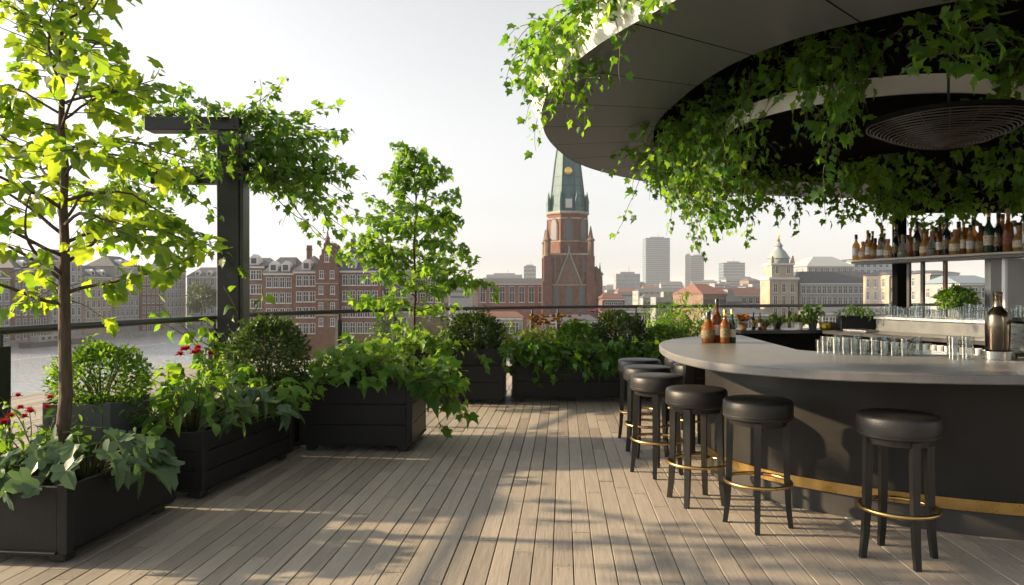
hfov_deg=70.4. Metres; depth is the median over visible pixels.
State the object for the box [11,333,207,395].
river water
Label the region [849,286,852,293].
window
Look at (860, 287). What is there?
window
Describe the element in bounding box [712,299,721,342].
bottle
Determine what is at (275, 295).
window
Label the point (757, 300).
window
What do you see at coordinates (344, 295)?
window
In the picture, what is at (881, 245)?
bottle
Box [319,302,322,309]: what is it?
window
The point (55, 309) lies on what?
window
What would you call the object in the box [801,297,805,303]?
window
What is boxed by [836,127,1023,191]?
hanging vine
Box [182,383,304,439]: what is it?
broadleaf plant
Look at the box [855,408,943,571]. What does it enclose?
bar stool
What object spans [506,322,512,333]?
window
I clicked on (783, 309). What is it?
window
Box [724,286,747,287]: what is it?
city block
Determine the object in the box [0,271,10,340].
river house
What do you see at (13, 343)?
quay
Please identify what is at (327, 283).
gabled house
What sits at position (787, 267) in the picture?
window
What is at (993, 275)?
back wall
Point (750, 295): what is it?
building
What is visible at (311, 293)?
window
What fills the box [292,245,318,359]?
town house
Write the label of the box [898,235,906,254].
bottle
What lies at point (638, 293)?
building
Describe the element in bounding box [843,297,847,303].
window
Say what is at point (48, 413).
tall stem plant
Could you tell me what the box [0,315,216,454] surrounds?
glass railing
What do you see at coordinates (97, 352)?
clipped bush
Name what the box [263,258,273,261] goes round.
river house
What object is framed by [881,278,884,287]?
window
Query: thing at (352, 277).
window
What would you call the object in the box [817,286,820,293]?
window
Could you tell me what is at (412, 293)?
window
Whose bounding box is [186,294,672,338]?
ground
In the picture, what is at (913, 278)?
window
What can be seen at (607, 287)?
city block
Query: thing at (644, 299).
city block
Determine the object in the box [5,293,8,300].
window
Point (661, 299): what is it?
city block
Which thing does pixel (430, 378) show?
trailing plant
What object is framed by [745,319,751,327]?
window
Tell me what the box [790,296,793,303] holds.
window
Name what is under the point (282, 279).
window
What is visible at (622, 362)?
bar stool
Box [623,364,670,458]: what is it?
bar stool
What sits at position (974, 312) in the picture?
window
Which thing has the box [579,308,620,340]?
flowering plant
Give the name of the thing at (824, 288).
window
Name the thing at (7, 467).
leafy plant
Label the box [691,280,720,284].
city block
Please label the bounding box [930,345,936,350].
white cup
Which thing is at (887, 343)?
white cup
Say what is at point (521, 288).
window
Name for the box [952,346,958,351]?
white cup
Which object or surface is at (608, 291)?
city block
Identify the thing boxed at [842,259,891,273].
office block
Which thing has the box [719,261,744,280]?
office building
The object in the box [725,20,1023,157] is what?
ceiling drum
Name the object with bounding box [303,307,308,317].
window
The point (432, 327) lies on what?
town house
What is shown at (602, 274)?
church chapel
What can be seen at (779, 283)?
stone tower
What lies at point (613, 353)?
trailing ivy
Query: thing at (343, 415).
planter
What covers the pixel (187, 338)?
climbing vine
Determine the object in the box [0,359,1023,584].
terrace deck
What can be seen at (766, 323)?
potted herb
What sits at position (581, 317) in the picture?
building
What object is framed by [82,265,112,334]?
river house
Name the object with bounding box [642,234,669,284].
high-rise building
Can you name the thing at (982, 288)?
window
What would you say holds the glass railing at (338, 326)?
on the terrace deck
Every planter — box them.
[0,444,175,561]
[42,394,149,444]
[134,409,293,497]
[242,371,307,445]
[299,375,426,450]
[404,344,506,403]
[511,344,664,401]
[832,304,880,329]
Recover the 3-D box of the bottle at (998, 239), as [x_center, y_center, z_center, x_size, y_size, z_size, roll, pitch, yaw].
[4.875,-0.595,7.269,0.087,0.388,0.087,0,0,18]
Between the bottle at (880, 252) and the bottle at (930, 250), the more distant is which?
the bottle at (880, 252)
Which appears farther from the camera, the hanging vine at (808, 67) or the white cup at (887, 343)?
the white cup at (887, 343)
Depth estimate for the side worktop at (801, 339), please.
8.76 m
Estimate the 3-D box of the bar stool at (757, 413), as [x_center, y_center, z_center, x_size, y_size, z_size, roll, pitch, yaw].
[1.480,1.016,4.370,0.412,0.765,0.412,0,0,-26]
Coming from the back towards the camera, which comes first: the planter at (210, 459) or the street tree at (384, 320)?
the street tree at (384, 320)
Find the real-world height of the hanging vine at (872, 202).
1.472 m
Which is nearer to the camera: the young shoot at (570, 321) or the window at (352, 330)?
the young shoot at (570, 321)
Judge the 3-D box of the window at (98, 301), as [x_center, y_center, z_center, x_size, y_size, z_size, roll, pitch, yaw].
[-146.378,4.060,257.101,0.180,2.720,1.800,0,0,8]
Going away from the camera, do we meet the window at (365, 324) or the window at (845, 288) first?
the window at (365, 324)
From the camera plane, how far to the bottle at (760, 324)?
8.76 m
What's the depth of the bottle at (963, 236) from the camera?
7.59 m
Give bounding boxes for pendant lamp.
[865,3,1023,149]
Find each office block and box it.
[794,257,853,271]
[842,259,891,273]
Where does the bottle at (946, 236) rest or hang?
on the bottle shelf
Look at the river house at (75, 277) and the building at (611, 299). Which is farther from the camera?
the river house at (75, 277)
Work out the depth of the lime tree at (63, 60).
4.30 m
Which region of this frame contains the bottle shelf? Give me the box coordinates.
[847,251,1023,317]
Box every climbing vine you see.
[68,76,366,278]
[149,286,275,385]
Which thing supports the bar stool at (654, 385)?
on the terrace deck
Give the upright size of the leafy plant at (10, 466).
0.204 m
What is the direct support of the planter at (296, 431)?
on the terrace deck
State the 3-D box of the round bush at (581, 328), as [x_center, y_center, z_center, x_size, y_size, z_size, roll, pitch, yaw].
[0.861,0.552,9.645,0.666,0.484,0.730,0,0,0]
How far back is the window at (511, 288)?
203.99 m
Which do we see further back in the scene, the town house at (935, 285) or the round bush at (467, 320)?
the town house at (935, 285)
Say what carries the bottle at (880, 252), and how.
on the bottle shelf
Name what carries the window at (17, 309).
in the river house at (19, 318)
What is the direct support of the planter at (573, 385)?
on the terrace deck
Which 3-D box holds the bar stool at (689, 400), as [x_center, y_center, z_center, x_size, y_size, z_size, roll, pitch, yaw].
[1.235,1.016,4.860,0.412,0.765,0.412,0,0,-12]
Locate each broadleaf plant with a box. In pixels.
[0,426,184,510]
[136,379,261,438]
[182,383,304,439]
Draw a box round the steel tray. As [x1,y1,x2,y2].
[843,329,878,331]
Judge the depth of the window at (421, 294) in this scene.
157.98 m
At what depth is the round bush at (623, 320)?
9.48 m
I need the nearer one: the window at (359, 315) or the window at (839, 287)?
the window at (359, 315)
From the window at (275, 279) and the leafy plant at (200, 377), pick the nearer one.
the leafy plant at (200, 377)
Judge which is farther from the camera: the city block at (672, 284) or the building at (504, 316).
the city block at (672, 284)
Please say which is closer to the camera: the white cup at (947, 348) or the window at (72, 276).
the white cup at (947, 348)
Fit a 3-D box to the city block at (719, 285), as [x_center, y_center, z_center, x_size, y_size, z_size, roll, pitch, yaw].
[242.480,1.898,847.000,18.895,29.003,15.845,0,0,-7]
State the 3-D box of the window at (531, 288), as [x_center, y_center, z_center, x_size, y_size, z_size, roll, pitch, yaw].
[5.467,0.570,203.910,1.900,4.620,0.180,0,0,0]
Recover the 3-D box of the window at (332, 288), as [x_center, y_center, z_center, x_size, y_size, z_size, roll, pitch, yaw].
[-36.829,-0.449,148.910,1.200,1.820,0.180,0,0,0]
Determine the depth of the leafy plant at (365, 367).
6.36 m
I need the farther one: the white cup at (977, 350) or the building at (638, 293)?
the building at (638, 293)
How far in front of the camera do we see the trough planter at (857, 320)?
8.66 m
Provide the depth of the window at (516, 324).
129.98 m
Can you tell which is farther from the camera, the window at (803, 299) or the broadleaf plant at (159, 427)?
the window at (803, 299)
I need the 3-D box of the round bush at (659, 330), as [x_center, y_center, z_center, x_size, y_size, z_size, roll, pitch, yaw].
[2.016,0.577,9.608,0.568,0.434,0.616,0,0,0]
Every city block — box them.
[450,286,471,315]
[472,290,477,310]
[602,290,614,293]
[603,285,612,291]
[614,288,634,304]
[639,294,660,308]
[641,285,658,287]
[650,292,672,333]
[659,281,682,289]
[672,284,727,336]
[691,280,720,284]
[709,282,729,287]
[721,277,750,285]
[721,290,741,307]
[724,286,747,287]
[738,284,759,289]
[740,278,759,285]
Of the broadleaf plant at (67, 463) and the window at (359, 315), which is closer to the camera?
the broadleaf plant at (67, 463)
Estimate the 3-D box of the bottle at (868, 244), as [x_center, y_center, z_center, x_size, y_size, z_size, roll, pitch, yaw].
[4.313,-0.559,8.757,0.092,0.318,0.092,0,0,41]
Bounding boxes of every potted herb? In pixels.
[749,316,776,328]
[765,312,787,328]
[785,312,811,329]
[800,303,825,327]
[804,315,821,328]
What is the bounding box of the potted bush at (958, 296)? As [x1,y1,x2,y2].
[931,283,982,318]
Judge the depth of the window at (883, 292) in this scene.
192.76 m
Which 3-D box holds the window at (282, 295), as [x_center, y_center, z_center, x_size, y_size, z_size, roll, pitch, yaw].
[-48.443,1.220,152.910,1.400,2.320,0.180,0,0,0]
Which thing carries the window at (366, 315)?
in the town house at (358, 323)
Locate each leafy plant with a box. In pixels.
[0,453,48,492]
[5,447,27,478]
[115,370,212,430]
[150,352,290,396]
[239,373,327,419]
[300,332,421,399]
[319,350,394,383]
[364,315,462,356]
[661,304,738,336]
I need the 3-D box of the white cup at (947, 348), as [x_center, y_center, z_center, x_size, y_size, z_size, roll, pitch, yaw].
[4.183,0.557,6.964,0.060,0.085,0.060,0,0,0]
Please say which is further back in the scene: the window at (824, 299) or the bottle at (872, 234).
the window at (824, 299)
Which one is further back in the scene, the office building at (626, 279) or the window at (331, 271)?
the office building at (626, 279)
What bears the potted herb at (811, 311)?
on the side worktop at (801, 339)
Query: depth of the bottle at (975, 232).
7.61 m
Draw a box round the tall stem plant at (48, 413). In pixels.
[0,394,106,453]
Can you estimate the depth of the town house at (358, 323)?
150.00 m
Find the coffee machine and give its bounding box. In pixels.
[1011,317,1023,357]
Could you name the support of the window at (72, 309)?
in the river house at (75, 277)
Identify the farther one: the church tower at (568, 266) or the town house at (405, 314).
the church tower at (568, 266)
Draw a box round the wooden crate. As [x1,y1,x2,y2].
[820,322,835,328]
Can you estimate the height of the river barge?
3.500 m
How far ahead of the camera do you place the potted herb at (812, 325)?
8.93 m
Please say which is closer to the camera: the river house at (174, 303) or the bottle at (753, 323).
the bottle at (753, 323)
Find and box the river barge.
[19,334,90,347]
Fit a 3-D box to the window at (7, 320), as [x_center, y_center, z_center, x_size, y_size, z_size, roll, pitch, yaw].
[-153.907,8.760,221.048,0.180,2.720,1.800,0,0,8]
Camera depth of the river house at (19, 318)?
225.96 m
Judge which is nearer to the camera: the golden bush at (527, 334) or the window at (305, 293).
the golden bush at (527, 334)
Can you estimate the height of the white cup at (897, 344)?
0.085 m
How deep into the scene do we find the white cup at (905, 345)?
7.38 m
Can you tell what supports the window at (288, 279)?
in the town house at (278, 274)
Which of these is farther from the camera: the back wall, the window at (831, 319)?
the window at (831, 319)
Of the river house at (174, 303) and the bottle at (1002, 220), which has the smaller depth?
the bottle at (1002, 220)
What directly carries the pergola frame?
on the terrace deck
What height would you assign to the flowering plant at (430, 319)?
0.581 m
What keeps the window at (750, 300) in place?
in the building at (750, 295)
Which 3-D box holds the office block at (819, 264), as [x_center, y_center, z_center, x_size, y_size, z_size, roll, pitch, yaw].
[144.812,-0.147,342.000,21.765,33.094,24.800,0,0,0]
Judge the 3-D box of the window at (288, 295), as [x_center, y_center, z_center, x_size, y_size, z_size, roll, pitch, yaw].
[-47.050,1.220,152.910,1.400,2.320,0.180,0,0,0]
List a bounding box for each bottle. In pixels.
[701,312,714,342]
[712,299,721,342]
[720,310,729,342]
[729,309,735,342]
[751,312,755,329]
[758,313,761,329]
[852,234,859,259]
[859,241,864,259]
[865,233,872,258]
[870,238,879,258]
[871,231,873,242]
[876,237,883,255]
[878,225,885,257]
[884,239,891,257]
[892,224,898,240]
[892,229,898,257]
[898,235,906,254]
[899,239,906,256]
[907,228,912,256]
[913,221,920,256]
[919,233,930,255]
[921,229,925,241]
[926,231,935,252]
[927,225,935,255]
[933,230,941,255]
[936,223,941,254]
[942,218,950,254]
[949,229,959,254]
[957,221,960,238]
[960,222,966,253]
[966,226,974,253]
[968,220,978,237]
[975,226,983,252]
[983,210,993,252]
[993,214,1002,251]
[1000,214,1004,228]
[1003,209,1013,251]
[1011,220,1016,226]
[1012,225,1023,250]
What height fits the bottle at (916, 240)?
0.398 m
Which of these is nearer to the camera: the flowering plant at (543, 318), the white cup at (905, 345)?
the white cup at (905, 345)
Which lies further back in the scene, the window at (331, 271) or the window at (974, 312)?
the window at (974, 312)
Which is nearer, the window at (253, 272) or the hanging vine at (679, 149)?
the hanging vine at (679, 149)
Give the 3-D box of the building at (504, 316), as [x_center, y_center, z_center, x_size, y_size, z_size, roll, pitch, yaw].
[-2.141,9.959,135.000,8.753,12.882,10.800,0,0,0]
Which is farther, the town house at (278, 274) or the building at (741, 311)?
the town house at (278, 274)
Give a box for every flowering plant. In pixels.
[0,392,91,461]
[138,344,261,426]
[408,312,477,347]
[519,314,578,345]
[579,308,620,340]
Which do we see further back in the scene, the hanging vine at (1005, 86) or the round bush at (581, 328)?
the round bush at (581, 328)
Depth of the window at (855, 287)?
241.95 m
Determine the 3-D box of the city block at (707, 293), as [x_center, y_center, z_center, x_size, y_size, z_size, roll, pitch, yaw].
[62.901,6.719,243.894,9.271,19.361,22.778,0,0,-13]
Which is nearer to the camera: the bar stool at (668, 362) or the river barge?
the bar stool at (668, 362)
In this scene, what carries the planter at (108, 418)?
on the terrace deck
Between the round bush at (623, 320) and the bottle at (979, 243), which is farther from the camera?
the round bush at (623, 320)
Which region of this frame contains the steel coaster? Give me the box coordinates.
[980,350,1014,359]
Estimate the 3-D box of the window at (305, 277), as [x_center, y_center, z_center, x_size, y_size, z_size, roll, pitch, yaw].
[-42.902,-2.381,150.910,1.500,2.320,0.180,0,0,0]
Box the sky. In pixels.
[0,0,1023,293]
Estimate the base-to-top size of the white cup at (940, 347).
0.085 m
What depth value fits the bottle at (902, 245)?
8.43 m
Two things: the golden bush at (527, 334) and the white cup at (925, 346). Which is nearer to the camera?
the white cup at (925, 346)
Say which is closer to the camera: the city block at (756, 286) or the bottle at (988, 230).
the bottle at (988, 230)
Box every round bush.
[217,309,311,387]
[443,305,508,350]
[552,317,600,345]
[590,305,650,345]
[643,321,687,342]
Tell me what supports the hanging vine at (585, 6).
hanging from the bar canopy
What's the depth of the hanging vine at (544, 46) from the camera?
5.08 m
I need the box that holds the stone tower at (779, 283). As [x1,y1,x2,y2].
[759,231,799,327]
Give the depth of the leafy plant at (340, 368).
6.70 m
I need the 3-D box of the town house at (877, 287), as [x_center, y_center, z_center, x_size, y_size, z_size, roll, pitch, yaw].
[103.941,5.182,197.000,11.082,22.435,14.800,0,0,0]
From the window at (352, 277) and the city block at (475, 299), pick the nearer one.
the window at (352, 277)
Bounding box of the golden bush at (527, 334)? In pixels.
[497,313,555,352]
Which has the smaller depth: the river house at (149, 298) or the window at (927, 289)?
the window at (927, 289)
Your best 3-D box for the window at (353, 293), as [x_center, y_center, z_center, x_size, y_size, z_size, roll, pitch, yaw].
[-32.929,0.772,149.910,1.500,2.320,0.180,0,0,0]
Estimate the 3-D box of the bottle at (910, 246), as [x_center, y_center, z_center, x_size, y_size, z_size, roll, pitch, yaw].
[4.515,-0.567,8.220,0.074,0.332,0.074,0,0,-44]
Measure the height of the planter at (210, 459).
0.468 m
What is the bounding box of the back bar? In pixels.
[821,316,1023,356]
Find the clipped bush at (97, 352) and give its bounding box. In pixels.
[41,333,155,410]
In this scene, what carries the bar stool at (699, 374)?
on the terrace deck
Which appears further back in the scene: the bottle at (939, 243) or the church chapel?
the church chapel
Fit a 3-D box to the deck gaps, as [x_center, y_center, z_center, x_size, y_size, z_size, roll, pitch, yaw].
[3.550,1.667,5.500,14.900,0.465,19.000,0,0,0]
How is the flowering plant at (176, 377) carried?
in the planter at (210, 459)
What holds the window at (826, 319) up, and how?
in the building at (829, 317)
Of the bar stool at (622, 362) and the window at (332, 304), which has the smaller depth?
the bar stool at (622, 362)
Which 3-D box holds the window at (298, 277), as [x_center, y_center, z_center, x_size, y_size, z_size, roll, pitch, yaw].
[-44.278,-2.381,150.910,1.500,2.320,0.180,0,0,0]
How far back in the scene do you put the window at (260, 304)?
155.91 m
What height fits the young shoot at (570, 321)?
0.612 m
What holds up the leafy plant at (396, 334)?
in the planter at (483, 385)
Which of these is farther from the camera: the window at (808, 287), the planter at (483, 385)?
the window at (808, 287)
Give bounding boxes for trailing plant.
[389,323,493,396]
[399,355,478,438]
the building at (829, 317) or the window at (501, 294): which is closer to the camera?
the building at (829, 317)
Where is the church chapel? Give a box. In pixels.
[595,267,603,294]
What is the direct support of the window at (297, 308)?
in the town house at (304, 285)
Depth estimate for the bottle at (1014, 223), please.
7.21 m
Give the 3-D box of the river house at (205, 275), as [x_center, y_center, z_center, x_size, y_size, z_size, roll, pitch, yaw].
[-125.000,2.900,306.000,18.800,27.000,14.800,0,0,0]
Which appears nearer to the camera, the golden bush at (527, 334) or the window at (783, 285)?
the golden bush at (527, 334)
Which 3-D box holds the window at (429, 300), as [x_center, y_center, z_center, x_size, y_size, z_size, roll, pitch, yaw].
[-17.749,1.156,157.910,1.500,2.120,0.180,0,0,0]
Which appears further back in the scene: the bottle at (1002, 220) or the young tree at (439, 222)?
the young tree at (439, 222)
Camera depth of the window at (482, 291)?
203.99 m
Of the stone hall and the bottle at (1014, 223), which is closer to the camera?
the bottle at (1014, 223)
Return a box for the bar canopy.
[530,0,1023,315]
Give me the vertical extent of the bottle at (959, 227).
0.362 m
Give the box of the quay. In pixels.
[3,328,207,346]
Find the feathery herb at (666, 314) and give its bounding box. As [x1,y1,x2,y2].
[637,288,714,338]
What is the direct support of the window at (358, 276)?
in the town house at (358, 323)
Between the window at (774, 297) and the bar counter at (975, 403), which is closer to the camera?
the bar counter at (975, 403)
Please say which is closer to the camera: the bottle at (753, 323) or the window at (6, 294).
the bottle at (753, 323)
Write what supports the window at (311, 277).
in the town house at (304, 285)
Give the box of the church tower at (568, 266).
[541,149,596,330]
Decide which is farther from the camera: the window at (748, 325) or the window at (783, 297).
the window at (783, 297)
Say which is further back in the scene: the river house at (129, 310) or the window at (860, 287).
the river house at (129, 310)
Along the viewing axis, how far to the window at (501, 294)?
203.99 m
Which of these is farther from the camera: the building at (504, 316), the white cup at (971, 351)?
the building at (504, 316)
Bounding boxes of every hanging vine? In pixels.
[498,1,639,159]
[547,0,675,36]
[601,76,783,262]
[654,153,971,248]
[692,26,904,201]
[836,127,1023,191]
[879,0,1023,95]
[922,162,1023,237]
[960,30,1023,191]
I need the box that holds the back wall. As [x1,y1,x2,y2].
[985,258,1023,316]
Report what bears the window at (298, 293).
in the town house at (304, 285)
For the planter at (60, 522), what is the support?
on the terrace deck
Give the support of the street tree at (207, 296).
on the ground
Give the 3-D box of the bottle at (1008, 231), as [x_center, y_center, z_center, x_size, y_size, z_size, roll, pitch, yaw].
[4.901,-0.613,7.163,0.095,0.425,0.095,0,0,-24]
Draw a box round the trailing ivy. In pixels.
[497,335,665,388]
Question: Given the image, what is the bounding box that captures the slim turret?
[595,265,600,318]
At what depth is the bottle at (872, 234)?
8.83 m
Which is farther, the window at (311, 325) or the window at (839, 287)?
the window at (839, 287)
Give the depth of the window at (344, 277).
149.97 m
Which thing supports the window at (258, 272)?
in the town house at (258, 264)
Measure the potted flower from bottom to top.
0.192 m
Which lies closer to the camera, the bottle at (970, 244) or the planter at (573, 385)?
the bottle at (970, 244)
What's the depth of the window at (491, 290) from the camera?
203.99 m
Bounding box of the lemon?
[821,323,827,328]
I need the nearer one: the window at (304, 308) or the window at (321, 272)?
the window at (321, 272)
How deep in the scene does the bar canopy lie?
5.28 m
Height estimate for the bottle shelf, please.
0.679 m
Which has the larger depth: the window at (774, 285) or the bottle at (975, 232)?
the window at (774, 285)
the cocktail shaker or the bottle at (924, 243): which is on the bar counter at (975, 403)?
the cocktail shaker
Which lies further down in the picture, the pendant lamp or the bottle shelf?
the bottle shelf
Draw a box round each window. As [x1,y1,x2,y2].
[4,317,9,325]
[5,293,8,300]
[15,307,19,315]
[53,308,56,315]
[71,264,74,271]
[71,275,74,282]
[71,307,74,315]
[77,307,80,314]
[86,311,89,318]
[97,300,100,307]
[250,285,256,294]
[251,270,255,279]
[251,299,255,308]
[255,299,261,308]
[256,270,261,279]
[256,285,261,294]
[266,277,271,287]
[273,277,277,287]
[273,293,278,303]
[279,293,284,303]
[280,277,284,287]
[285,293,291,303]
[286,277,291,287]
[295,275,301,286]
[296,291,301,301]
[296,307,301,317]
[302,275,308,286]
[303,291,308,301]
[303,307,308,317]
[303,323,308,333]
[309,275,314,286]
[309,291,314,301]
[309,307,314,317]
[309,323,314,333]
[318,286,323,294]
[318,318,323,326]
[319,270,323,278]
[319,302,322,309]
[324,254,329,262]
[330,270,333,278]
[330,286,335,294]
[330,302,334,309]
[330,318,334,326]
[342,275,348,285]
[342,291,347,301]
[342,307,348,317]
[342,323,347,332]
[349,275,355,285]
[349,307,355,317]
[349,323,355,333]
[350,291,355,298]
[356,275,363,285]
[356,313,363,317]
[356,323,363,333]
[357,291,362,300]
[364,275,370,285]
[364,308,370,317]
[364,323,369,333]
[372,291,377,298]
[395,288,400,297]
[412,293,417,302]
[419,293,425,302]
[427,293,433,302]
[479,286,485,302]
[489,287,494,302]
[499,286,505,302]
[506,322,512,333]
[509,286,514,302]
[513,322,518,331]
[518,286,524,302]
[528,286,534,302]
[538,286,541,302]
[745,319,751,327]
[748,298,752,303]
[755,298,759,303]
[773,284,776,292]
[773,296,776,303]
[775,266,778,273]
[782,284,785,292]
[782,296,785,303]
[782,308,785,315]
[786,266,789,273]
[790,284,793,292]
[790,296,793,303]
[801,286,805,293]
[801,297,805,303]
[807,286,810,293]
[812,286,815,293]
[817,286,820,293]
[822,286,826,293]
[822,297,826,303]
[822,317,828,321]
[828,286,831,293]
[829,317,835,321]
[833,286,836,293]
[838,286,841,293]
[843,286,847,293]
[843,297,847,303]
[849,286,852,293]
[854,286,857,293]
[859,286,862,293]
[874,291,876,300]
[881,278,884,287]
[881,291,884,300]
[911,277,914,286]
[926,288,929,297]
[971,304,978,314]
[981,287,984,298]
[981,303,984,314]
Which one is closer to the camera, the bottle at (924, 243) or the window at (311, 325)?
the bottle at (924, 243)
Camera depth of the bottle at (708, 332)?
5.88 m
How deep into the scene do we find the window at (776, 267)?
241.36 m
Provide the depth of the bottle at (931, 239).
8.07 m
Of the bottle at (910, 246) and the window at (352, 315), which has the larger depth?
the window at (352, 315)
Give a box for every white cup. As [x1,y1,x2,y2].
[872,340,877,345]
[884,341,889,346]
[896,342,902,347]
[903,343,908,347]
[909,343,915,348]
[923,344,929,349]
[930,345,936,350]
[937,345,943,350]
[944,346,950,351]
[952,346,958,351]
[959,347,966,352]
[967,348,973,353]
[975,348,981,355]
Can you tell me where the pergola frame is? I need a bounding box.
[144,117,287,374]
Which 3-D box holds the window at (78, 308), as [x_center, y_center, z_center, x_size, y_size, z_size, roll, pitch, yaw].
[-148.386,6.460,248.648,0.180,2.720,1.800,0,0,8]
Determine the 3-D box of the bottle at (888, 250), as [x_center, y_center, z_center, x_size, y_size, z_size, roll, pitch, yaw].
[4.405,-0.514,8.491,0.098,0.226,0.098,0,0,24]
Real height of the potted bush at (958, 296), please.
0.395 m
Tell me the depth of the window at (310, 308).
150.89 m
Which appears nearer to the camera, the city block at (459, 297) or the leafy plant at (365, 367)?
the leafy plant at (365, 367)
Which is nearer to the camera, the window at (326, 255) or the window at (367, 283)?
the window at (326, 255)
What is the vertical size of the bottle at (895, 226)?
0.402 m
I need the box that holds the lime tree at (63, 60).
[0,0,232,443]
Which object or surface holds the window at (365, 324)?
in the town house at (358, 323)
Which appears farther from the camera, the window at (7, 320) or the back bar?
the window at (7, 320)
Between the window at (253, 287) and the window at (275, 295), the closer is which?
the window at (275, 295)
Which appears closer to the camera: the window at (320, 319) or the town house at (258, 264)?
the window at (320, 319)
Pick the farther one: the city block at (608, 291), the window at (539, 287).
the city block at (608, 291)
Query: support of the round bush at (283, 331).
in the planter at (296, 431)
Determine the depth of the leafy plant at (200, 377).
5.74 m
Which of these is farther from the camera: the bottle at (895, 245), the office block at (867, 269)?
the office block at (867, 269)
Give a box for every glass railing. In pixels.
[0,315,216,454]
[250,303,934,358]
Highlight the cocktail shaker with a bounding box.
[985,292,1010,351]
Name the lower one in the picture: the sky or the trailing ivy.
the trailing ivy
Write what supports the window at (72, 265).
in the river house at (75, 277)
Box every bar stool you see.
[618,358,660,439]
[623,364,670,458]
[630,372,683,479]
[664,357,703,429]
[665,384,727,508]
[673,362,704,443]
[722,394,793,535]
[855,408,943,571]
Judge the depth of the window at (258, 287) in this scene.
155.99 m
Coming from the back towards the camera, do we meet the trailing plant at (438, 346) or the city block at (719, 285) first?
the city block at (719, 285)
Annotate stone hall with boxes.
[794,272,866,314]
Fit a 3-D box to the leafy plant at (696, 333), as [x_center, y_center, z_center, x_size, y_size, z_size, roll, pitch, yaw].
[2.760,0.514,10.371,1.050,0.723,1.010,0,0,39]
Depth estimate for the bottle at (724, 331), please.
5.83 m
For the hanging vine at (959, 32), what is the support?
hanging from the bar canopy
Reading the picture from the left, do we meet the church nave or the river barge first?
the river barge
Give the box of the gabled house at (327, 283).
[315,232,343,358]
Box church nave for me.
[478,278,543,341]
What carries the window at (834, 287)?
in the stone hall
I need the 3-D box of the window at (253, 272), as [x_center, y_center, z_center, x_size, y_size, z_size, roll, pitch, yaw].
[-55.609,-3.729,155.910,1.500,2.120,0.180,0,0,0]
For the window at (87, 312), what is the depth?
251.71 m
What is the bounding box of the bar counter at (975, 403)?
[659,334,1023,540]
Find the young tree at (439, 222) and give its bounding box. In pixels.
[340,140,500,345]
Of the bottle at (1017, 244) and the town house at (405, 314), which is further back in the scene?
the town house at (405, 314)
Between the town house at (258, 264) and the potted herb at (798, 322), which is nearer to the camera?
the potted herb at (798, 322)
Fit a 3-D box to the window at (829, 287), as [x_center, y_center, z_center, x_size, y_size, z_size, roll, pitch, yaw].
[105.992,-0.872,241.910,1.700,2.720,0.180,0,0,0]
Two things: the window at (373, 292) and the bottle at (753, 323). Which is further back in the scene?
the window at (373, 292)
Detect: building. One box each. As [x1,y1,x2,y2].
[481,311,523,360]
[543,315,597,342]
[597,293,624,321]
[609,308,650,343]
[633,288,678,304]
[702,308,769,327]
[717,288,759,309]
[797,307,887,327]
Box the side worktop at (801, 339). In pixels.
[736,328,837,351]
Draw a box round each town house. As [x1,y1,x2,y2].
[250,254,270,357]
[261,257,301,358]
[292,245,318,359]
[339,239,385,356]
[385,260,411,358]
[412,268,448,340]
[862,270,911,315]
[911,270,959,316]
[919,275,984,318]
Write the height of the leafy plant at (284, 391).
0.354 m
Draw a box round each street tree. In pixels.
[184,281,216,340]
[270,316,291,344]
[366,313,406,343]
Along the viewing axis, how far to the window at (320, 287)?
148.99 m
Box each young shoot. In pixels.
[527,322,548,339]
[558,312,591,341]
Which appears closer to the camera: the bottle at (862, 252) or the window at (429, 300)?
the bottle at (862, 252)
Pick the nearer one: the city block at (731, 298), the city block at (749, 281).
the city block at (731, 298)
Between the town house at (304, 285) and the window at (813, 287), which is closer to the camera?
the town house at (304, 285)
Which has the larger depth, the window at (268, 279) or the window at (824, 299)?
the window at (824, 299)
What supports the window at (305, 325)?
in the town house at (304, 285)
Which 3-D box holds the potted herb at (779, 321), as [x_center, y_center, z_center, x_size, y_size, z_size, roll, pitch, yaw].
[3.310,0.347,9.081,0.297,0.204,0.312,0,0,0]
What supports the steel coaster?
on the bar counter at (975, 403)
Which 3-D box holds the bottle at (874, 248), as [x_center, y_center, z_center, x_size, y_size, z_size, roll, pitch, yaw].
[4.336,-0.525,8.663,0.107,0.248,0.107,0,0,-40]
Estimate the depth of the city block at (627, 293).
550.09 m
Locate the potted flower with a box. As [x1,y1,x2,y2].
[735,314,759,328]
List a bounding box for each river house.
[0,256,47,339]
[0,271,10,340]
[24,249,81,335]
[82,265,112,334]
[85,256,138,332]
[137,265,162,330]
[151,263,185,329]
[187,267,216,327]
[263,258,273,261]

